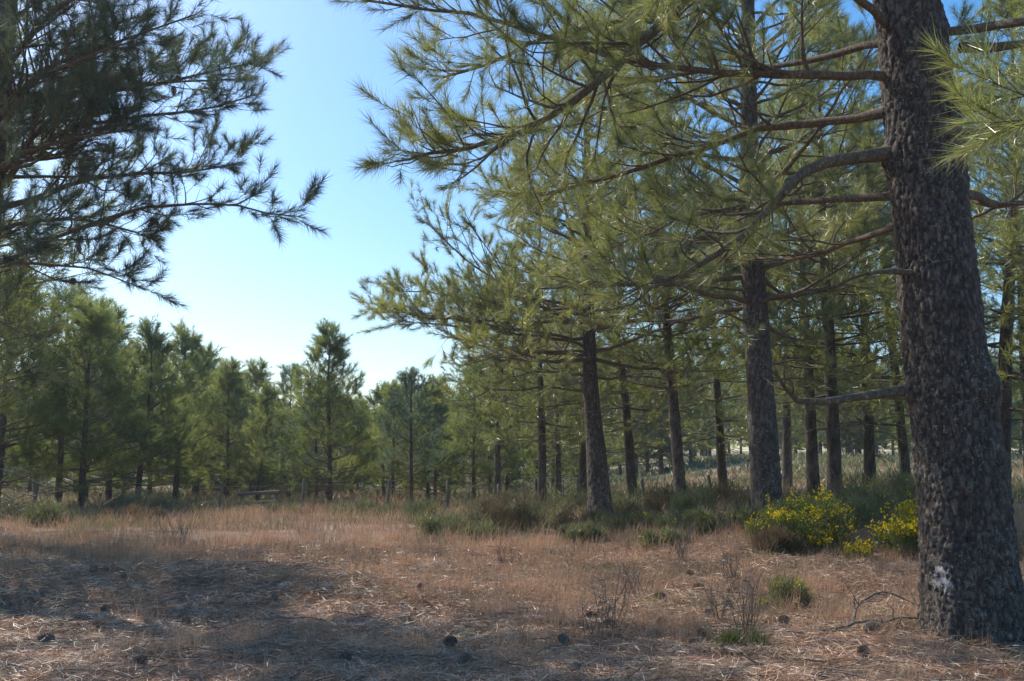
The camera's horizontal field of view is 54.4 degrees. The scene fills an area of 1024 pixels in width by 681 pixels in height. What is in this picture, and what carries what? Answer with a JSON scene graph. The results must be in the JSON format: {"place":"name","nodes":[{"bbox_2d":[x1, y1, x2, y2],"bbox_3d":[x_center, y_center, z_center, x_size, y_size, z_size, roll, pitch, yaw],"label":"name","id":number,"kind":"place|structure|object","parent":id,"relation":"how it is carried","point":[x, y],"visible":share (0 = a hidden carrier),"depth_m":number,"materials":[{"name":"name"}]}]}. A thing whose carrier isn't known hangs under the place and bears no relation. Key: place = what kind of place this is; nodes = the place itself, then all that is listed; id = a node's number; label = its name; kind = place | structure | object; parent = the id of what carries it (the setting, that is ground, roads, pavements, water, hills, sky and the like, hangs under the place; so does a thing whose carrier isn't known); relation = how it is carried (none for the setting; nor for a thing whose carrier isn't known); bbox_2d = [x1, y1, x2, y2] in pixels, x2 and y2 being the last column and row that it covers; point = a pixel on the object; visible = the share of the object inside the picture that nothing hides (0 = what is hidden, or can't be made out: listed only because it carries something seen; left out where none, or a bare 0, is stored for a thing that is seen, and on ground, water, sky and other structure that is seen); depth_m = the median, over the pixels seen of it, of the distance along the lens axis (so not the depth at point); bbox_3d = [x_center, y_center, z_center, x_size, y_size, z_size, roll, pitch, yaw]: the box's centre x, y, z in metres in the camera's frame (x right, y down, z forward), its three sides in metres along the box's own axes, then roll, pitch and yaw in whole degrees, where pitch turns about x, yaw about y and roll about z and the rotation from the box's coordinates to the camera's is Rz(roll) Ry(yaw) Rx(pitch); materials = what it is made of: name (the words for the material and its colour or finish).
{"place":"outdoors","nodes":[
{"label":"outdoors","id":0,"kind":"place"},
{"bbox_2d":[0,451,1023,680],"bbox_3d":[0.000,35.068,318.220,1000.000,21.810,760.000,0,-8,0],"label":"ground","id":1,"kind":"structure","parent":0,"point":[328,533],"depth_m":9.37,"materials":[{"name":"soil"}]},
{"bbox_2d":[0,488,37,519],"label":"scrub bush","id":2,"kind":"object","parent":1,"relation":"on","point":[5,505],"visible":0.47,"depth_m":20.05,"materials":[{"name":"green plant"}]},
{"bbox_2d":[0,268,78,492],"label":"pine tree","id":3,"kind":"object","parent":1,"relation":"on","point":[26,422],"visible":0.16,"depth_m":25.73,"materials":[{"name":"green plant"}]},
{"bbox_2d":[0,250,92,496],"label":"pine tree","id":4,"kind":"object","parent":1,"relation":"on","point":[25,435],"visible":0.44,"depth_m":24.20,"materials":[{"name":"green plant"}]},
{"bbox_2d":[16,493,88,526],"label":"scrub bush","id":5,"kind":"object","parent":1,"relation":"on","point":[45,510],"visible":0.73,"depth_m":17.97,"materials":[{"name":"green plant"}]},
{"bbox_2d":[0,79,105,420],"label":"pine tree","id":6,"kind":"object","parent":1,"relation":"on","point":[17,337],"visible":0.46,"depth_m":14.53,"materials":[{"name":"green plant"}]},
{"bbox_2d":[0,4,121,436],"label":"pine tree","id":7,"kind":"object","parent":1,"relation":"on","point":[33,305],"visible":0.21,"depth_m":17.23,"materials":[{"name":"green plant"}]},
{"bbox_2d":[0,469,126,519],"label":"dead branch pile","id":8,"kind":"object","parent":1,"relation":"on","point":[1,513],"visible":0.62,"depth_m":19.52,"materials":[{"name":"brown wood"}]},
{"bbox_2d":[0,281,134,501],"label":"pine tree","id":9,"kind":"object","parent":1,"relation":"on","point":[58,481],"visible":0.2,"depth_m":28.07,"materials":[{"name":"green plant"}]},
{"bbox_2d":[8,295,162,501],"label":"pine tree","id":10,"kind":"object","parent":1,"relation":"on","point":[87,491],"visible":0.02,"depth_m":32.83,"materials":[{"name":"green plant"}]},
{"bbox_2d":[6,289,166,510],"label":"pine tree","id":11,"kind":"object","parent":1,"relation":"on","point":[100,325],"visible":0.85,"depth_m":25.43,"materials":[{"name":"green plant"}]},
{"bbox_2d":[41,299,178,500],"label":"pine tree","id":12,"kind":"object","parent":1,"relation":"on","point":[119,316],"visible":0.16,"depth_m":30.81,"materials":[{"name":"green plant"}]},
{"bbox_2d":[84,493,169,523],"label":"heath shrub","id":13,"kind":"object","parent":1,"relation":"on","point":[134,510],"visible":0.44,"depth_m":19.21,"materials":[{"name":"green plant"}]},
{"bbox_2d":[78,313,205,497],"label":"pine tree","id":14,"kind":"object","parent":1,"relation":"on","point":[147,334],"visible":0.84,"depth_m":28.62,"materials":[{"name":"green plant"}]},
{"bbox_2d":[100,484,183,512],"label":"scrub bush","id":15,"kind":"object","parent":1,"relation":"on","point":[121,499],"visible":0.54,"depth_m":23.88,"materials":[{"name":"green plant"}]},
{"bbox_2d":[0,0,331,347],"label":"pine tree","id":16,"kind":"object","parent":1,"relation":"on","point":[65,96],"visible":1,"depth_m":10.13,"materials":[{"name":"green plant"}]},
{"bbox_2d":[164,509,192,548],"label":"dry twig plant","id":17,"kind":"object","parent":1,"relation":"on","point":[181,532],"visible":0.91,"depth_m":13.73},
{"bbox_2d":[124,318,239,499],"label":"pine tree","id":18,"kind":"object","parent":1,"relation":"on","point":[188,342],"visible":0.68,"depth_m":31.88,"materials":[{"name":"green plant"}]},
{"bbox_2d":[180,355,278,498],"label":"pine tree","id":19,"kind":"object","parent":1,"relation":"on","point":[229,377],"visible":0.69,"depth_m":33.68,"materials":[{"name":"green plant"}]},
{"bbox_2d":[209,357,285,496],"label":"pine tree","id":20,"kind":"object","parent":1,"relation":"on","point":[256,374],"visible":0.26,"depth_m":40.90,"materials":[{"name":"green plant"}]},
{"bbox_2d":[237,489,279,504],"bbox_3d":[-6.650,4.257,26.129,1.104,0.730,0.185,0,-8,0],"label":"wooden rail","id":21,"kind":"object","parent":1,"relation":"on","point":[276,492],"visible":0.61,"depth_m":26.08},
{"bbox_2d":[222,377,297,500],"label":"pine tree","id":22,"kind":"object","parent":1,"relation":"on","point":[266,395],"visible":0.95,"depth_m":29.64,"materials":[{"name":"green plant"}]},
{"bbox_2d":[229,492,300,514],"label":"scrub bush","id":23,"kind":"object","parent":1,"relation":"on","point":[271,507],"visible":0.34,"depth_m":23.60,"materials":[{"name":"green plant"}]},
{"bbox_2d":[212,612,326,627],"bbox_3d":[-1.919,2.213,7.924,0.901,0.113,0.056,3,-9,-22],"label":"fallen stick","id":24,"kind":"object","parent":1,"relation":"on","point":[251,619],"visible":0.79,"depth_m":7.89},
{"bbox_2d":[248,361,326,496],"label":"pine tree","id":25,"kind":"object","parent":1,"relation":"on","point":[285,373],"visible":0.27,"depth_m":35.87,"materials":[{"name":"green plant"}]},
{"bbox_2d":[280,379,350,499],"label":"pine tree","id":26,"kind":"object","parent":1,"relation":"on","point":[315,452],"visible":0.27,"depth_m":32.75,"materials":[{"name":"green plant"}]},
{"bbox_2d":[263,317,386,508],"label":"pine tree","id":27,"kind":"object","parent":1,"relation":"on","point":[335,349],"visible":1,"depth_m":27.74,"materials":[{"name":"green plant"}]},
{"bbox_2d":[292,372,370,493],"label":"pine tree","id":28,"kind":"object","parent":1,"relation":"on","point":[334,382],"visible":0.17,"depth_m":36.62,"materials":[{"name":"green plant"}]},
{"bbox_2d":[325,495,396,516],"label":"scrub bush","id":29,"kind":"object","parent":1,"relation":"on","point":[361,504],"visible":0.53,"depth_m":22.62,"materials":[{"name":"green plant"}]},
{"bbox_2d":[349,379,414,498],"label":"pine tree","id":30,"kind":"object","parent":1,"relation":"on","point":[370,398],"visible":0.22,"depth_m":36.66,"materials":[{"name":"green plant"}]},
{"bbox_2d":[355,379,435,500],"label":"pine tree","id":31,"kind":"object","parent":1,"relation":"on","point":[386,394],"visible":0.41,"depth_m":32.65,"materials":[{"name":"green plant"}]},
{"bbox_2d":[372,364,450,505],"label":"pine tree","id":32,"kind":"object","parent":1,"relation":"on","point":[405,386],"visible":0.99,"depth_m":29.81,"materials":[{"name":"green plant"}]},
{"bbox_2d":[396,492,449,522],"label":"scrub bush","id":33,"kind":"object","parent":1,"relation":"on","point":[410,508],"visible":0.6,"depth_m":19.01,"materials":[{"name":"green plant"}]},
{"bbox_2d":[0,473,863,511],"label":"wire fence","id":34,"kind":"object","parent":1,"relation":"on","point":[303,499],"visible":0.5,"depth_m":24.41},
{"bbox_2d":[399,373,477,498],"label":"pine tree","id":35,"kind":"object","parent":1,"relation":"on","point":[437,381],"visible":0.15,"depth_m":37.61,"materials":[{"name":"green plant"}]},
{"bbox_2d":[14,565,880,672],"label":"pine cones","id":36,"kind":"object","parent":1,"relation":"on","point":[463,656],"visible":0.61,"depth_m":7.09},
{"bbox_2d":[405,504,509,535],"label":"scrub bush","id":37,"kind":"object","parent":1,"relation":"on","point":[439,521],"visible":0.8,"depth_m":15.19,"materials":[{"name":"green plant"}]},
{"bbox_2d":[424,354,525,500],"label":"pine tree","id":38,"kind":"object","parent":1,"relation":"on","point":[473,456],"visible":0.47,"depth_m":33.62,"materials":[{"name":"green plant"}]},
{"bbox_2d":[453,481,515,514],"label":"scrub bush","id":39,"kind":"object","parent":1,"relation":"on","point":[473,502],"visible":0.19,"depth_m":22.54,"materials":[{"name":"green plant"}]},
{"bbox_2d":[439,281,555,496],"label":"pine tree","id":40,"kind":"object","parent":1,"relation":"on","point":[497,473],"visible":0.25,"depth_m":27.88,"materials":[{"name":"green plant"}]},
{"bbox_2d":[463,497,543,529],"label":"heath shrub","id":41,"kind":"object","parent":1,"relation":"on","point":[493,512],"visible":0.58,"depth_m":16.00,"materials":[{"name":"green plant"}]},
{"bbox_2d":[492,531,515,563],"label":"dry twig plant","id":42,"kind":"object","parent":1,"relation":"on","point":[511,546],"visible":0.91,"depth_m":12.24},
{"bbox_2d":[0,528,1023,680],"bbox_3d":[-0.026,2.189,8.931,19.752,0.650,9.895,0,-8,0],"label":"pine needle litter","id":43,"kind":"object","parent":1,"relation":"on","point":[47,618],"visible":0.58,"depth_m":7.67,"materials":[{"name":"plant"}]},
{"bbox_2d":[0,455,1023,680],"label":"dry grass","id":44,"kind":"structure","parent":1,"relation":"on","point":[539,540],"depth_m":10.92,"materials":[{"name":"plant"}]},
{"bbox_2d":[0,450,1023,513],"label":"undergrowth","id":45,"kind":"object","parent":1,"relation":"on","point":[696,463],"visible":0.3,"depth_m":41.13,"materials":[{"name":"green plant"}]},
{"bbox_2d":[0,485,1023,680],"bbox_3d":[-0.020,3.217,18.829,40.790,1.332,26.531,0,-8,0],"label":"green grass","id":46,"kind":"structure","parent":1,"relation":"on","point":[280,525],"depth_m":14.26,"materials":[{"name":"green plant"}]},
{"bbox_2d":[0,542,1023,680],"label":"fallen twigs","id":47,"kind":"object","parent":1,"relation":"on","point":[609,678],"depth_m":7.11,"materials":[{"name":"wood"}]},
{"bbox_2d":[2,307,1022,500],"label":"pine forest","id":48,"kind":"object","parent":1,"relation":"on","point":[558,470],"visible":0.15,"depth_m":43.65,"materials":[{"name":"green plant"}]},
{"bbox_2d":[474,482,569,514],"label":"heath shrub","id":49,"kind":"object","parent":1,"relation":"on","point":[515,497],"visible":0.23,"depth_m":21.18,"materials":[{"name":"green plant"}]},
{"bbox_2d":[490,595,559,615],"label":"fallen branch","id":50,"kind":"object","parent":1,"relation":"on","point":[531,607],"visible":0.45,"depth_m":8.66,"materials":[{"name":"brown wood"}]},
{"bbox_2d":[500,495,557,526],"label":"scrub bush","id":51,"kind":"object","parent":1,"relation":"on","point":[537,515],"visible":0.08,"depth_m":17.32,"materials":[{"name":"green plant"}]},
{"bbox_2d":[484,477,582,521],"bbox_3d":[0.577,3.067,18.804,1.803,0.990,1.727,-3,-9,21],"label":"scrub bush","id":52,"kind":"object","parent":1,"relation":"on","point":[540,510],"visible":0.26,"depth_m":18.68,"materials":[{"name":"green plant"}]},
{"bbox_2d":[454,197,637,502],"bbox_3d":[0.917,0.188,25.019,4.517,8.599,4.364,-1,-8,16],"label":"pine tree","id":53,"kind":"object","parent":1,"relation":"on","point":[540,405],"visible":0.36,"depth_m":24.79,"materials":[{"name":"green plant"}]},
{"bbox_2d":[347,0,777,513],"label":"pine tree","id":54,"kind":"object","parent":1,"relation":"on","point":[482,304],"visible":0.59,"depth_m":18.79,"materials":[{"name":"green plant"}]},
{"bbox_2d":[554,513,608,543],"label":"scrub bush","id":55,"kind":"object","parent":1,"relation":"on","point":[579,531],"visible":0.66,"depth_m":14.22,"materials":[{"name":"green plant"}]},
{"bbox_2d":[502,210,667,495],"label":"pine tree","id":56,"kind":"object","parent":1,"relation":"on","point":[582,462],"visible":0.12,"depth_m":29.69,"materials":[{"name":"green plant"}]},
{"bbox_2d":[550,504,623,532],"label":"heath shrub","id":57,"kind":"object","parent":1,"relation":"on","point":[563,515],"visible":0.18,"depth_m":15.87,"materials":[{"name":"green plant"}]},
{"bbox_2d":[542,472,631,511],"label":"scrub bush","id":58,"kind":"object","parent":1,"relation":"on","point":[570,502],"visible":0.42,"depth_m":23.93,"materials":[{"name":"green plant"}]},
{"bbox_2d":[577,584,619,636],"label":"dry twig plant","id":59,"kind":"object","parent":1,"relation":"on","point":[601,617],"visible":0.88,"depth_m":7.34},
{"bbox_2d":[585,560,637,627],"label":"dry twig plant","id":60,"kind":"object","parent":1,"relation":"on","point":[615,599],"visible":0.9,"depth_m":7.67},
{"bbox_2d":[570,482,664,515],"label":"scrub bush","id":61,"kind":"object","parent":1,"relation":"on","point":[616,501],"visible":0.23,"depth_m":19.42,"materials":[{"name":"green plant"}]},
{"bbox_2d":[588,501,659,530],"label":"scrub bush","id":62,"kind":"object","parent":1,"relation":"on","point":[641,515],"visible":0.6,"depth_m":15.22,"materials":[{"name":"green plant"}]},
{"bbox_2d":[540,156,729,500],"bbox_3d":[3.048,-0.377,26.572,5.212,9.922,5.035,-7,-9,32],"label":"pine tree","id":63,"kind":"object","parent":1,"relation":"on","point":[626,415],"visible":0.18,"depth_m":26.30,"materials":[{"name":"green plant"}]},
{"bbox_2d":[618,552,665,597],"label":"dry twig plant","id":64,"kind":"object","parent":1,"relation":"on","point":[637,571],"visible":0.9,"depth_m":9.31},
{"bbox_2d":[611,475,690,517],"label":"heath shrub","id":65,"kind":"object","parent":1,"relation":"on","point":[651,504],"visible":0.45,"depth_m":17.11,"materials":[{"name":"green plant"}]},
{"bbox_2d":[636,521,694,550],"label":"scrub bush","id":66,"kind":"object","parent":1,"relation":"on","point":[647,535],"visible":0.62,"depth_m":13.02,"materials":[{"name":"green plant"}]},
{"bbox_2d":[558,79,780,498],"bbox_3d":[3.319,-0.962,20.859,4.640,9.497,4.524,-2,-8,15],"label":"pine tree","id":67,"kind":"object","parent":1,"relation":"on","point":[678,466],"visible":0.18,"depth_m":20.43,"materials":[{"name":"green plant"}]},
{"bbox_2d":[326,0,1023,651],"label":"pine tree","id":68,"kind":"object","parent":1,"relation":"on","point":[950,390],"visible":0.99,"depth_m":7.31,"materials":[{"name":"green plant"}]},
{"bbox_2d":[659,511,697,562],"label":"dry twig plant","id":69,"kind":"object","parent":1,"relation":"on","point":[682,549],"visible":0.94,"depth_m":11.80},
{"bbox_2d":[651,488,723,533],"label":"scrub bush","id":70,"kind":"object","parent":1,"relation":"on","point":[704,513],"visible":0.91,"depth_m":14.25,"materials":[{"name":"green plant"}]},
{"bbox_2d":[664,474,745,520],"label":"scrub bush","id":71,"kind":"object","parent":1,"relation":"on","point":[683,500],"visible":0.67,"depth_m":15.47,"materials":[{"name":"green plant"}]},
{"bbox_2d":[686,469,747,506],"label":"heath shrub","id":72,"kind":"object","parent":1,"relation":"on","point":[723,491],"visible":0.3,"depth_m":21.21,"materials":[{"name":"green plant"}]},
{"bbox_2d":[698,578,735,624],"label":"dry twig plant","id":73,"kind":"object","parent":1,"relation":"on","point":[716,604],"visible":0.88,"depth_m":7.78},
{"bbox_2d":[631,173,821,488],"bbox_3d":[6.220,-0.237,29.859,5.920,10.486,5.494,-4,-9,24],"label":"pine tree","id":74,"kind":"object","parent":1,"relation":"on","point":[719,420],"visible":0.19,"depth_m":29.64,"materials":[{"name":"green plant"}]},
{"bbox_2d":[718,548,743,584],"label":"dry twig plant","id":75,"kind":"object","parent":1,"relation":"on","point":[730,563],"visible":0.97,"depth_m":10.35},
{"bbox_2d":[704,623,781,652],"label":"green plant","id":76,"kind":"object","parent":1,"relation":"on","point":[733,637],"visible":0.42,"depth_m":6.93,"materials":[{"name":"green plant"}]},
{"bbox_2d":[720,559,771,634],"bbox_3d":[1.725,1.914,7.400,0.455,0.583,0.425,0,-8,0],"label":"dry twig plant","id":77,"kind":"object","parent":1,"relation":"on","point":[751,597],"visible":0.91,"depth_m":7.42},
{"bbox_2d":[722,495,787,527],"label":"scrub bush","id":78,"kind":"object","parent":1,"relation":"on","point":[748,511],"visible":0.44,"depth_m":14.39,"materials":[{"name":"green plant"}]},
{"bbox_2d":[507,0,1023,522],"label":"pine tree","id":79,"kind":"object","parent":1,"relation":"on","point":[755,300],"visible":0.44,"depth_m":14.87,"materials":[{"name":"green plant"}]},
{"bbox_2d":[724,473,825,503],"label":"scrub bush","id":80,"kind":"object","parent":1,"relation":"on","point":[807,490],"visible":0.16,"depth_m":23.66,"materials":[{"name":"green plant"}]},
{"bbox_2d":[728,484,825,508],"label":"heath shrub","id":81,"kind":"object","parent":1,"relation":"on","point":[783,493],"visible":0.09,"depth_m":16.94,"materials":[{"name":"green plant"}]},
{"bbox_2d":[748,520,810,554],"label":"heath shrub","id":82,"kind":"object","parent":1,"relation":"on","point":[776,536],"visible":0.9,"depth_m":12.21,"materials":[{"name":"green plant"}]},
{"bbox_2d":[753,571,816,610],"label":"shrub","id":83,"kind":"object","parent":1,"relation":"on","point":[781,589],"visible":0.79,"depth_m":8.74,"materials":[{"name":"green plant"}]},
{"bbox_2d":[738,490,838,537],"bbox_3d":[3.777,2.345,13.397,1.478,0.723,0.861,-2,-8,17],"label":"gorse bush","id":84,"kind":"object","parent":1,"relation":"on","point":[753,525],"visible":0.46,"depth_m":13.31,"materials":[{"name":"green plant"}]},
{"bbox_2d":[717,159,860,489],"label":"pine tree","id":85,"kind":"object","parent":1,"relation":"on","point":[787,471],"visible":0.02,"depth_m":33.69,"materials":[{"name":"green plant"}]},
{"bbox_2d":[697,80,899,497],"bbox_3d":[7.260,-1.251,24.423,5.332,11.038,5.267,-7,-10,40],"label":"pine tree","id":86,"kind":"object","parent":1,"relation":"on","point":[812,467],"visible":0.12,"depth_m":23.81,"materials":[{"name":"green plant"}]},
{"bbox_2d":[765,480,898,552],"bbox_3d":[4.040,2.252,12.687,1.657,0.954,1.132,2,-8,-12],"label":"gorse bush","id":87,"kind":"object","parent":1,"relation":"on","point":[818,539],"visible":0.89,"depth_m":12.59,"materials":[{"name":"green plant"}]},
{"bbox_2d":[769,626,902,657],"bbox_3d":[2.180,2.132,6.858,0.216,0.199,1.163,3,-9,-23],"label":"fallen branch","id":88,"kind":"object","parent":1,"relation":"on","point":[820,637],"visible":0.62,"depth_m":6.81,"materials":[{"name":"brown wood"}]},
{"bbox_2d":[811,473,888,529],"bbox_3d":[4.803,2.366,14.465,1.375,0.868,1.555,4,-9,-26],"label":"scrub bush","id":89,"kind":"object","parent":1,"relation":"on","point":[865,509],"visible":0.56,"depth_m":14.12,"materials":[{"name":"green plant"}]},
{"bbox_2d":[702,10,1013,503],"bbox_3d":[7.099,-1.881,21.557,6.080,11.575,5.874,3,-9,-12],"label":"pine tree","id":90,"kind":"object","parent":1,"relation":"on","point":[833,447],"visible":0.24,"depth_m":21.15,"materials":[{"name":"green plant"}]},
{"bbox_2d":[817,605,918,632],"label":"fallen branch","id":91,"kind":"object","parent":1,"relation":"on","point":[865,621],"visible":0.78,"depth_m":7.26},
{"bbox_2d":[831,455,916,524],"bbox_3d":[5.658,2.351,15.488,1.918,1.108,1.343,-3,-9,21],"label":"scrub bush","id":92,"kind":"object","parent":1,"relation":"on","point":[880,494],"visible":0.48,"depth_m":15.25,"materials":[{"name":"green plant"}]},
{"bbox_2d":[733,94,1015,488],"bbox_3d":[9.104,-1.115,25.671,5.796,11.026,6.196,2,-8,-13],"label":"pine tree","id":93,"kind":"object","parent":1,"relation":"on","point":[868,443],"visible":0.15,"depth_m":24.88,"materials":[{"name":"green plant"}]},
{"bbox_2d":[836,495,918,560],"bbox_3d":[4.856,2.240,12.000,1.667,0.874,1.345,7,-11,-41],"label":"gorse bush","id":94,"kind":"object","parent":1,"relation":"on","point":[904,529],"visible":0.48,"depth_m":11.86,"materials":[{"name":"green plant"}]},
{"bbox_2d":[843,470,916,517],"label":"scrub bush","id":95,"kind":"object","parent":1,"relation":"on","point":[911,491],"visible":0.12,"depth_m":16.64,"materials":[{"name":"green plant"}]},
{"bbox_2d":[844,461,915,502],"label":"heath shrub","id":96,"kind":"object","parent":1,"relation":"on","point":[886,480],"visible":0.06,"depth_m":22.07,"materials":[{"name":"green plant"}]},
{"bbox_2d":[856,465,915,505],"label":"scrub bush","id":97,"kind":"object","parent":1,"relation":"on","point":[877,480],"visible":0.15,"depth_m":19.69,"materials":[{"name":"green plant"}]},
{"bbox_2d":[809,136,1016,484],"bbox_3d":[11.028,-0.800,28.303,5.791,11.024,5.594,0,-9,-11],"label":"pine tree","id":98,"kind":"object","parent":1,"relation":"on","point":[903,452],"visible":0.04,"depth_m":27.81,"materials":[{"name":"green plant"}]},
{"bbox_2d":[853,0,1023,493],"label":"pine tree","id":99,"kind":"object","parent":1,"relation":"on","point":[1005,320],"visible":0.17,"depth_m":20.05,"materials":[{"name":"green plant"}]},
{"bbox_2d":[914,524,1023,559],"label":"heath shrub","id":100,"kind":"object","parent":1,"relation":"on","point":[1021,554],"visible":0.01,"depth_m":11.75,"materials":[{"name":"green plant"}]},
{"bbox_2d":[958,0,1023,394],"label":"pine tree","id":101,"kind":"object","parent":1,"relation":"on","point":[1008,244],"visible":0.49,"depth_m":17.11,"materials":[{"name":"green plant"}]},
{"bbox_2d":[968,101,1023,466],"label":"pine tree","id":102,"kind":"object","parent":1,"relation":"on","point":[1018,329],"visible":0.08,"depth_m":26.00,"materials":[{"name":"green plant"}]},
{"bbox_2d":[0,0,1023,450],"label":"sky","id":103,"kind":"structure","parent":0,"point":[255,298],"materials":[{"name":"blue"}]}
]}

